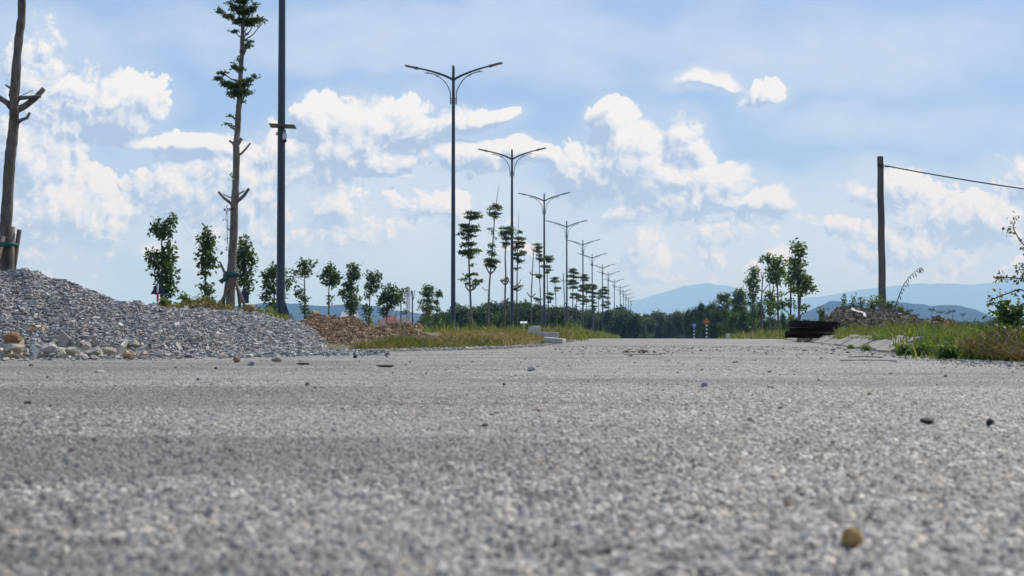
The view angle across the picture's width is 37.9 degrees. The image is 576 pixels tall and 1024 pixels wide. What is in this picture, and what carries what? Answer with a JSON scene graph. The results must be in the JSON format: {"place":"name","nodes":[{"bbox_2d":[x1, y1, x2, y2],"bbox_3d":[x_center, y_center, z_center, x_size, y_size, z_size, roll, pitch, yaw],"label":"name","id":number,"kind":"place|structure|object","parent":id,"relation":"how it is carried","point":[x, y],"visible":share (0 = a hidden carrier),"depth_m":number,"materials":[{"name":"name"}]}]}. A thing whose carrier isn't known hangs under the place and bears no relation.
{"place":"outdoors","nodes":[
{"label":"outdoors","id":0,"kind":"place"},
{"bbox_2d":[0,348,389,360],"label":"loose gravel","id":1,"kind":"structure","parent":0,"point":[253,353],"depth_m":8.43,"materials":[{"name":"grey gravel"}]},
{"bbox_2d":[235,303,420,324],"bbox_3d":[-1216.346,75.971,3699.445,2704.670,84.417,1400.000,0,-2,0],"label":"hills","id":2,"kind":"structure","parent":0,"point":[294,310],"depth_m":3547.38,"materials":[{"name":"blue"}]},
{"bbox_2d":[262,311,616,349],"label":"verge","id":3,"kind":"structure","parent":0,"point":[335,346],"depth_m":14.01,"materials":[{"name":"grey gravel"}]},
{"bbox_2d":[9,227,14,269],"bbox_3d":[-5.745,-0.173,17.099,0.067,1.079,0.285,0,-2,-15],"label":"support stake","id":4,"kind":"object","parent":3,"relation":"on","point":[12,249],"visible":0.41,"depth_m":17.15,"materials":[{"name":"brown wood"}]},
{"bbox_2d":[14,229,21,268],"bbox_3d":[-5.809,-0.150,17.343,0.066,1.055,0.397,2,-3,-44],"label":"support stake","id":5,"kind":"object","parent":3,"relation":"on","point":[18,235],"visible":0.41,"depth_m":17.25,"materials":[{"name":"brown wood"}]},
{"bbox_2d":[0,0,45,270],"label":"tiered tree","id":6,"kind":"object","parent":3,"relation":"on","point":[14,107],"visible":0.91,"depth_m":17.41,"materials":[{"name":"brown plant"}]},
{"bbox_2d":[143,212,180,306],"bbox_3d":[-10.599,-0.401,45.222,1.133,3.800,0.947,1,-2,-19],"label":"leafy sapling","id":7,"kind":"object","parent":3,"relation":"on","point":[165,262],"visible":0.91,"depth_m":45.21,"materials":[{"name":"green plant"}]},
{"bbox_2d":[193,223,222,299],"bbox_3d":[-10.118,-0.260,49.367,1.048,3.778,0.888,0,-2,0],"label":"leafy sapling","id":8,"kind":"object","parent":3,"relation":"on","point":[207,258],"visible":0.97,"depth_m":49.38,"materials":[{"name":"green plant"}]},
{"bbox_2d":[166,302,294,320],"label":"grass","id":9,"kind":"structure","parent":3,"relation":"on","point":[272,311],"depth_m":20.61,"materials":[{"name":"green plant"}]},
{"bbox_2d":[211,0,267,306],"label":"tiered tree","id":10,"kind":"object","parent":3,"relation":"on","point":[239,91],"visible":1,"depth_m":26.56,"materials":[{"name":"green plant"}]},
{"bbox_2d":[235,234,258,307],"bbox_3d":[-9.710,-0.108,53.927,1.013,3.777,0.986,-2,-2,40],"label":"leafy sapling","id":11,"kind":"object","parent":3,"relation":"on","point":[244,256],"visible":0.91,"depth_m":53.87,"materials":[{"name":"green plant"}]},
{"bbox_2d":[258,260,294,308],"bbox_3d":[-9.258,0.421,58.148,1.409,3.021,1.024,-1,-2,23],"label":"leafy sapling","id":12,"kind":"object","parent":3,"relation":"on","point":[271,273],"visible":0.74,"depth_m":58.14,"materials":[{"name":"green plant"}]},
{"bbox_2d":[274,0,293,317],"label":"street lamp","id":13,"kind":"object","parent":3,"relation":"on","point":[280,306],"visible":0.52,"depth_m":30.28,"materials":[{"name":"metal"}]},
{"bbox_2d":[269,123,296,142],"bbox_3d":[-4.646,-3.128,30.269,0.525,0.385,0.393,0,-2,0],"label":"solar camera","id":14,"kind":"object","parent":13,"relation":"attached to","point":[284,126],"visible":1,"depth_m":30.16,"materials":[{"name":"white plastic"}]},
{"bbox_2d":[287,257,318,318],"bbox_3d":[-8.901,0.388,63.289,1.375,3.452,0.886,0,-2,0],"label":"leafy sapling","id":15,"kind":"object","parent":3,"relation":"on","point":[304,264],"visible":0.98,"depth_m":63.22,"materials":[{"name":"green plant"}]},
{"bbox_2d":[316,261,342,314],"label":"leafy sapling","id":16,"kind":"object","parent":3,"relation":"on","point":[334,277],"visible":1,"depth_m":67.66,"materials":[{"name":"green plant"}]},
{"bbox_2d":[337,260,363,316],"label":"leafy sapling","id":17,"kind":"object","parent":3,"relation":"on","point":[351,304],"visible":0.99,"depth_m":72.67,"materials":[{"name":"green plant"}]},
{"bbox_2d":[360,269,382,323],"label":"leafy sapling","id":18,"kind":"object","parent":3,"relation":"on","point":[371,279],"visible":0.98,"depth_m":77.17,"materials":[{"name":"green plant"}]},
{"bbox_2d":[375,283,402,324],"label":"leafy sapling","id":19,"kind":"object","parent":3,"relation":"on","point":[388,298],"visible":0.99,"depth_m":81.93,"materials":[{"name":"green plant"}]},
{"bbox_2d":[416,283,436,325],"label":"leafy sapling","id":20,"kind":"object","parent":3,"relation":"on","point":[428,300],"visible":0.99,"depth_m":95.92,"materials":[{"name":"green plant"}]},
{"bbox_2d":[433,289,442,328],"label":"leafy sapling","id":21,"kind":"object","parent":3,"relation":"on","point":[438,294],"visible":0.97,"depth_m":100.39,"materials":[{"name":"green plant"}]},
{"bbox_2d":[405,62,502,327],"bbox_3d":[-2.182,-3.403,55.385,3.699,9.921,0.420,0,-2,9],"label":"street lamp","id":22,"kind":"object","parent":3,"relation":"on","point":[453,78],"visible":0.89,"depth_m":55.35,"materials":[{"name":"metal"}]},
{"bbox_2d":[457,209,483,324],"bbox_3d":[-1.698,-0.693,60.159,1.242,4.965,1.130,0,-2,0],"label":"tiered tree","id":23,"kind":"object","parent":3,"relation":"on","point":[469,253],"visible":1,"depth_m":60.05,"materials":[{"name":"green plant"}]},
{"bbox_2d":[366,307,588,340],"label":"grass","id":24,"kind":"structure","parent":3,"relation":"on","point":[434,329],"depth_m":37.34,"materials":[{"name":"green plant"}]},
{"bbox_2d":[482,184,502,326],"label":"tiered tree","id":25,"kind":"object","parent":3,"relation":"on","point":[489,262],"visible":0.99,"depth_m":67.14,"materials":[{"name":"green plant"}]},
{"bbox_2d":[498,225,517,326],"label":"tiered tree","id":26,"kind":"object","parent":3,"relation":"on","point":[504,233],"visible":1,"depth_m":72.83,"materials":[{"name":"green plant"}]},
{"bbox_2d":[478,147,545,327],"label":"street lamp","id":27,"kind":"object","parent":3,"relation":"on","point":[511,290],"visible":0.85,"depth_m":80.27,"materials":[{"name":"metal"}]},
{"bbox_2d":[513,217,526,327],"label":"tiered tree","id":28,"kind":"object","parent":3,"relation":"on","point":[518,245],"visible":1,"depth_m":80.42,"materials":[{"name":"green plant"}]},
{"bbox_2d":[533,243,545,326],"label":"tiered tree","id":29,"kind":"object","parent":3,"relation":"on","point":[540,259],"visible":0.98,"depth_m":96.85,"materials":[{"name":"green plant"}]},
{"bbox_2d":[519,192,569,327],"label":"street lamp","id":30,"kind":"object","parent":3,"relation":"on","point":[543,208],"visible":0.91,"depth_m":105.20,"materials":[{"name":"metal"}]},
{"bbox_2d":[540,255,555,323],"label":"tiered tree","id":31,"kind":"object","parent":3,"relation":"on","point":[548,259],"visible":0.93,"depth_m":101.69,"materials":[{"name":"green plant"}]},
{"bbox_2d":[546,220,587,323],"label":"street lamp","id":32,"kind":"object","parent":3,"relation":"on","point":[566,235],"visible":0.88,"depth_m":130.67,"materials":[{"name":"metal"}]},
{"bbox_2d":[566,268,580,324],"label":"tiered tree","id":33,"kind":"object","parent":3,"relation":"on","point":[572,281],"visible":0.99,"depth_m":130.51,"materials":[{"name":"green plant"}]},
{"bbox_2d":[578,274,590,327],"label":"tiered tree","id":34,"kind":"object","parent":3,"relation":"on","point":[584,277],"visible":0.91,"depth_m":148.29,"materials":[{"name":"green plant"}]},
{"bbox_2d":[589,284,597,330],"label":"tiered tree","id":35,"kind":"object","parent":3,"relation":"on","point":[593,288],"visible":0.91,"depth_m":170.63,"materials":[{"name":"green plant"}]},
{"bbox_2d":[600,286,611,324],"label":"tiered tree","id":36,"kind":"object","parent":3,"relation":"on","point":[605,292],"visible":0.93,"depth_m":194.44,"materials":[{"name":"green plant"}]},
{"bbox_2d":[349,324,580,349],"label":"grass","id":37,"kind":"structure","parent":0,"point":[399,342],"depth_m":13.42,"materials":[{"name":"green plant"}]},
{"bbox_2d":[0,338,1023,575],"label":"road","id":38,"kind":"structure","parent":0,"point":[276,484],"depth_m":1.38,"materials":[{"name":"grey asphalt"}]},
{"bbox_2d":[5,344,25,352],"bbox_3d":[-2.555,0.314,7.671,0.087,0.055,0.087,-1,-2,25],"label":"rock","id":39,"kind":"object","parent":38,"relation":"on","point":[18,348],"visible":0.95,"depth_m":7.65,"materials":[{"name":"beige stone"}]},
{"bbox_2d":[0,267,251,352],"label":"gravel heap","id":40,"kind":"object","parent":38,"relation":"on","point":[39,307],"visible":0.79,"depth_m":9.77,"materials":[{"name":"gravel"}]},
{"bbox_2d":[353,339,582,351],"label":"loose gravel","id":41,"kind":"structure","parent":38,"relation":"on","point":[475,347],"depth_m":12.42,"materials":[{"name":"grey gravel"}]},
{"bbox_2d":[4,340,1023,470],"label":"loose grit","id":42,"kind":"object","parent":38,"relation":"on","point":[198,379],"visible":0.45,"depth_m":3.96,"materials":[{"name":"gravel"}]},
{"bbox_2d":[553,345,888,355],"bbox_3d":[2.246,0.516,12.693,3.924,0.022,8.835,0,-2,0],"label":"loose grit","id":43,"kind":"object","parent":38,"relation":"on","point":[833,349],"visible":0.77,"depth_m":12.09,"materials":[{"name":"gravel"}]},
{"bbox_2d":[841,527,863,546],"bbox_3d":[0.193,0.142,0.842,0.011,0.015,0.013,1,-2,-33],"label":"stone","id":44,"kind":"object","parent":38,"relation":"on","point":[851,536],"visible":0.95,"depth_m":0.84,"materials":[{"name":"beige stone"}]},
{"bbox_2d":[780,340,1023,370],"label":"loose gravel","id":45,"kind":"structure","parent":38,"relation":"on","point":[1009,364],"depth_m":6.69,"materials":[{"name":"grey gravel"}]},
{"bbox_2d":[0,0,1023,313],"label":"sky","id":46,"kind":"structure","parent":0,"point":[695,140],"materials":[{"name":"blue"}]},
{"bbox_2d":[570,323,621,338],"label":"grass","id":47,"kind":"structure","parent":0,"point":[594,334],"depth_m":89.75,"materials":[{"name":"green plant"}]},
{"bbox_2d":[718,323,789,339],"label":"grass","id":48,"kind":"structure","parent":0,"point":[772,333],"depth_m":68.68,"materials":[{"name":"green plant"}]},
{"bbox_2d":[622,279,1023,320],"bbox_3d":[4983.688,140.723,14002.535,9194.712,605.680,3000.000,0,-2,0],"label":"mountains","id":49,"kind":"structure","parent":0,"point":[684,298],"depth_m":13550.98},
{"bbox_2d":[815,318,900,340],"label":"grass","id":50,"kind":"structure","parent":0,"point":[881,335],"depth_m":13.83,"materials":[{"name":"green plant"}]},
{"bbox_2d":[752,337,1023,362],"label":"verge","id":51,"kind":"structure","parent":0,"point":[1020,360],"depth_m":7.10,"materials":[{"name":"soil"}]},
{"bbox_2d":[714,292,731,326],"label":"leafy tree","id":52,"kind":"object","parent":51,"relation":"on","point":[721,297],"visible":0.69,"depth_m":149.88,"materials":[{"name":"green plant"}]},
{"bbox_2d":[727,286,749,315],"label":"leafy tree","id":53,"kind":"object","parent":51,"relation":"on","point":[738,302],"visible":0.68,"depth_m":143.05,"materials":[{"name":"green plant"}]},
{"bbox_2d":[743,263,761,332],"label":"leafy tree","id":54,"kind":"object","parent":51,"relation":"on","point":[752,281],"visible":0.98,"depth_m":121.42,"materials":[{"name":"green plant"}]},
{"bbox_2d":[762,286,776,331],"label":"leafy tree","id":55,"kind":"object","parent":51,"relation":"on","point":[770,296],"visible":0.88,"depth_m":101.95,"materials":[{"name":"green plant"}]},
{"bbox_2d":[758,252,787,331],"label":"leafy tree","id":56,"kind":"object","parent":51,"relation":"on","point":[775,269],"visible":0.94,"depth_m":95.12,"materials":[{"name":"green plant"}]},
{"bbox_2d":[782,279,797,327],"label":"leafy tree","id":57,"kind":"object","parent":51,"relation":"on","point":[790,303],"visible":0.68,"depth_m":85.80,"materials":[{"name":"green plant"}]},
{"bbox_2d":[782,237,820,327],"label":"leafy tree","id":58,"kind":"object","parent":51,"relation":"on","point":[801,280],"visible":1,"depth_m":80.47,"materials":[{"name":"green plant"}]},
{"bbox_2d":[784,332,833,337],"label":"timber beam","id":59,"kind":"structure","parent":51,"relation":"on","point":[814,335],"depth_m":25.36,"materials":[{"name":"black wood"}]},
{"bbox_2d":[789,327,837,332],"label":"timber beam","id":60,"kind":"structure","parent":59,"relation":"on","point":[813,329],"depth_m":25.44,"materials":[{"name":"black wood"}]},
{"bbox_2d":[788,322,840,327],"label":"timber beam","id":61,"kind":"structure","parent":60,"relation":"on","point":[812,324],"depth_m":25.41,"materials":[{"name":"black wood"}]},
{"bbox_2d":[870,335,903,350],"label":"kerb slab","id":62,"kind":"structure","parent":51,"relation":"on","point":[879,344],"depth_m":11.79,"materials":[{"name":"concrete"}]},
{"bbox_2d":[887,343,913,355],"bbox_3d":[2.324,0.387,8.796,0.159,0.124,0.166,1,-2,-17],"label":"weed","id":63,"kind":"object","parent":51,"relation":"on","point":[901,350],"visible":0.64,"depth_m":8.77,"materials":[{"name":"green plant"}]},
{"bbox_2d":[876,336,924,352],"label":"kerb slab","id":64,"kind":"structure","parent":51,"relation":"on","point":[885,347],"depth_m":10.58,"materials":[{"name":"concrete"}]},
{"bbox_2d":[908,341,934,356],"bbox_3d":[2.307,0.369,8.392,0.134,0.145,0.143,-1,-2,31],"label":"weed","id":65,"kind":"object","parent":51,"relation":"on","point":[921,348],"visible":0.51,"depth_m":8.37,"materials":[{"name":"green plant"}]},
{"bbox_2d":[927,315,963,326],"bbox_3d":[10.336,1.010,35.985,1.310,0.733,6.622,-1,-2,17],"label":"soil heap","id":66,"kind":"object","parent":51,"relation":"on","point":[938,318],"visible":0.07,"depth_m":35.33,"materials":[{"name":"brown soil"}]},
{"bbox_2d":[930,341,964,359],"bbox_3d":[2.158,0.333,7.402,0.167,0.138,0.152,1,-2,-20],"label":"weed","id":67,"kind":"object","parent":51,"relation":"on","point":[946,350],"visible":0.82,"depth_m":7.37,"materials":[{"name":"green plant"}]},
{"bbox_2d":[909,326,1023,359],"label":"weed","id":68,"kind":"object","parent":51,"relation":"on","point":[991,340],"visible":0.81,"depth_m":6.95,"materials":[{"name":"green plant"}]},
{"bbox_2d":[970,320,1023,345],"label":"weed","id":69,"kind":"object","parent":51,"relation":"on","point":[1003,327],"visible":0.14,"depth_m":7.41,"materials":[{"name":"green plant"}]},
{"bbox_2d":[982,294,1023,330],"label":"bush","id":70,"kind":"object","parent":51,"relation":"on","point":[1005,313],"visible":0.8,"depth_m":13.46,"materials":[{"name":"green plant"}]},
{"bbox_2d":[986,211,1023,306],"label":"shrub","id":71,"kind":"object","parent":51,"relation":"on","point":[1001,277],"visible":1,"depth_m":12.00,"materials":[{"name":"green plant"}]},
{"bbox_2d":[788,300,992,322],"bbox_3d":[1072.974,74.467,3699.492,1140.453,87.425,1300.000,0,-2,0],"label":"hills","id":72,"kind":"structure","parent":0,"point":[923,311],"depth_m":3517.75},
{"bbox_2d":[832,310,1021,335],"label":"grass","id":73,"kind":"structure","parent":0,"point":[843,330],"depth_m":19.96,"materials":[{"name":"green plant"}]},
{"bbox_2d":[882,305,1023,360],"bbox_3d":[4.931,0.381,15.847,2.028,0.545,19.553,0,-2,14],"label":"grass","id":74,"kind":"structure","parent":0,"point":[936,339],"depth_m":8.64,"materials":[{"name":"green plant"}]},
{"bbox_3d":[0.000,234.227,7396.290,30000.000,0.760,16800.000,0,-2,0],"label":"ground","id":75,"kind":"structure","parent":0,"visible":0},
{"bbox_2d":[0,329,149,357],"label":"rubble","id":76,"kind":"object","parent":75,"relation":"on","point":[64,341],"visible":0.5,"depth_m":8.74,"materials":[{"name":"stone"}]},
{"bbox_2d":[3,332,22,342],"bbox_3d":[-2.710,0.268,8.084,0.092,0.059,0.092,0,-2,0],"label":"rock","id":77,"kind":"object","parent":76,"relation":"on","point":[13,337],"visible":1,"depth_m":8.05,"materials":[{"name":"orange stone"}]},
{"bbox_2d":[40,343,57,354],"bbox_3d":[-2.365,0.313,7.600,0.091,0.067,0.078,0,-2,0],"label":"rock","id":78,"kind":"object","parent":76,"relation":"on","point":[46,348],"visible":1,"depth_m":7.58,"materials":[{"name":"stone"}]},
{"bbox_2d":[169,297,232,310],"bbox_3d":[-4.740,0.520,22.250,1.938,0.770,5.976,0,-2,-11],"label":"soil heap","id":79,"kind":"object","parent":75,"relation":"on","point":[204,304],"visible":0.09,"depth_m":21.46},
{"bbox_2d":[158,294,254,310],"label":"grass","id":80,"kind":"structure","parent":79,"relation":"on","point":[211,301],"depth_m":20.70,"materials":[{"name":"green plant"}]},
{"bbox_2d":[166,306,328,350],"bbox_3d":[-2.218,0.375,13.104,2.299,0.445,5.700,0,-2,-14],"label":"gravel heap","id":81,"kind":"object","parent":75,"relation":"on","point":[255,330],"visible":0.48,"depth_m":12.01,"materials":[{"name":"gravel"}]},
{"bbox_2d":[298,313,446,349],"bbox_3d":[-1.407,0.475,15.851,2.084,0.442,8.644,0,-2,-8],"label":"soil heap","id":82,"kind":"object","parent":75,"relation":"on","point":[335,329],"visible":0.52,"depth_m":14.42,"materials":[{"name":"brown soil"}]},
{"bbox_2d":[438,305,481,329],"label":"roadside tree","id":83,"kind":"object","parent":75,"relation":"on","point":[461,316],"visible":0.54,"depth_m":150.94,"materials":[{"name":"green plant"}]},
{"bbox_2d":[468,308,493,328],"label":"roadside tree","id":84,"kind":"object","parent":75,"relation":"on","point":[480,315],"visible":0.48,"depth_m":157.98,"materials":[{"name":"green plant"}]},
{"bbox_2d":[480,298,507,326],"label":"roadside tree","id":85,"kind":"object","parent":75,"relation":"on","point":[496,307],"visible":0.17,"depth_m":183.96,"materials":[{"name":"green plant"}]},
{"bbox_2d":[492,309,515,328],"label":"roadside tree","id":86,"kind":"object","parent":75,"relation":"on","point":[501,318],"visible":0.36,"depth_m":161.75,"materials":[{"name":"green plant"}]},
{"bbox_2d":[491,301,529,327],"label":"roadside tree","id":87,"kind":"object","parent":75,"relation":"on","point":[508,309],"visible":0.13,"depth_m":171.68,"materials":[{"name":"green plant"}]},
{"bbox_2d":[518,304,542,327],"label":"roadside tree","id":88,"kind":"object","parent":75,"relation":"on","point":[526,316],"visible":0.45,"depth_m":152.05,"materials":[{"name":"green plant"}]},
{"bbox_2d":[536,305,579,327],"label":"roadside tree","id":89,"kind":"object","parent":75,"relation":"on","point":[552,315],"visible":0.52,"depth_m":150.42,"materials":[{"name":"green plant"}]},
{"bbox_2d":[588,309,614,333],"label":"roadside tree","id":90,"kind":"object","parent":75,"relation":"on","point":[607,317],"visible":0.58,"depth_m":196.48,"materials":[{"name":"green plant"}]},
{"bbox_2d":[602,310,631,338],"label":"roadside tree","id":91,"kind":"object","parent":75,"relation":"on","point":[620,319],"visible":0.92,"depth_m":194.59,"materials":[{"name":"green plant"}]},
{"bbox_2d":[626,314,650,338],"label":"roadside tree","id":92,"kind":"object","parent":75,"relation":"on","point":[634,329],"visible":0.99,"depth_m":194.49,"materials":[{"name":"green plant"}]},
{"bbox_2d":[638,316,654,338],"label":"roadside tree","id":93,"kind":"object","parent":75,"relation":"on","point":[647,321],"visible":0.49,"depth_m":221.08,"materials":[{"name":"green plant"}]},
{"bbox_2d":[652,311,666,338],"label":"roadside tree","id":94,"kind":"object","parent":75,"relation":"on","point":[659,330],"visible":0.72,"depth_m":258.59,"materials":[{"name":"green plant"}]},
{"bbox_2d":[665,314,678,338],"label":"roadside tree","id":95,"kind":"object","parent":75,"relation":"on","point":[669,328],"visible":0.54,"depth_m":255.45,"materials":[{"name":"green plant"}]},
{"bbox_2d":[671,311,685,338],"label":"roadside tree","id":96,"kind":"object","parent":75,"relation":"on","point":[677,317],"visible":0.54,"depth_m":228.40,"materials":[{"name":"green plant"}]},
{"bbox_2d":[681,307,693,338],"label":"roadside tree","id":97,"kind":"object","parent":75,"relation":"on","point":[686,318],"visible":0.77,"depth_m":174.87,"materials":[{"name":"green plant"}]},
{"bbox_2d":[688,307,701,338],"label":"roadside tree","id":98,"kind":"object","parent":75,"relation":"on","point":[692,315],"visible":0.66,"depth_m":171.93,"materials":[{"name":"green plant"}]},
{"bbox_2d":[694,299,711,338],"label":"roadside tree","id":99,"kind":"object","parent":75,"relation":"on","point":[701,313],"visible":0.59,"depth_m":168.68,"materials":[{"name":"green plant"}]},
{"bbox_2d":[699,300,716,338],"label":"roadside tree","id":100,"kind":"object","parent":75,"relation":"on","point":[707,313],"visible":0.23,"depth_m":166.03,"materials":[{"name":"green plant"}]},
{"bbox_2d":[701,306,725,338],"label":"roadside tree","id":101,"kind":"object","parent":75,"relation":"on","point":[714,319],"visible":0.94,"depth_m":142.17,"materials":[{"name":"green plant"}]},
{"bbox_2d":[716,311,744,335],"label":"roadside tree","id":102,"kind":"object","parent":75,"relation":"on","point":[731,320],"visible":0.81,"depth_m":128.93,"materials":[{"name":"green plant"}]},
{"bbox_2d":[735,309,751,334],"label":"roadside tree","id":103,"kind":"object","parent":75,"relation":"on","point":[742,320],"visible":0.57,"depth_m":141.15,"materials":[{"name":"green plant"}]},
{"bbox_2d":[755,299,766,331],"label":"roadside tree","id":104,"kind":"object","parent":75,"relation":"on","point":[759,312],"visible":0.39,"depth_m":153.75,"materials":[{"name":"green plant"}]},
{"bbox_2d":[797,305,965,342],"bbox_3d":[7.383,0.749,30.287,3.919,0.842,10.969,-1,-2,16],"label":"rubble heap","id":105,"kind":"object","parent":75,"relation":"on","point":[844,315],"visible":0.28,"depth_m":28.89,"materials":[{"name":"stone"}]},
{"bbox_2d":[864,294,885,309],"bbox_3d":[7.397,0.321,30.457,0.404,0.389,0.437,-2,-2,42],"label":"weed","id":106,"kind":"object","parent":105,"relation":"on","point":[872,302],"visible":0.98,"depth_m":30.45,"materials":[{"name":"green plant"}]},
{"bbox_2d":[877,156,888,308],"bbox_3d":[7.882,-0.990,31.646,0.239,3.618,0.153,0,-2,0],"label":"utility pole","id":107,"kind":"object","parent":105,"relation":"on","point":[881,238],"visible":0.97,"depth_m":31.62,"materials":[{"name":"brown wood"}]},
{"bbox_2d":[889,166,1023,188],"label":"cable","id":108,"kind":"object","parent":107,"relation":"attached to","point":[955,178],"visible":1,"depth_m":31.46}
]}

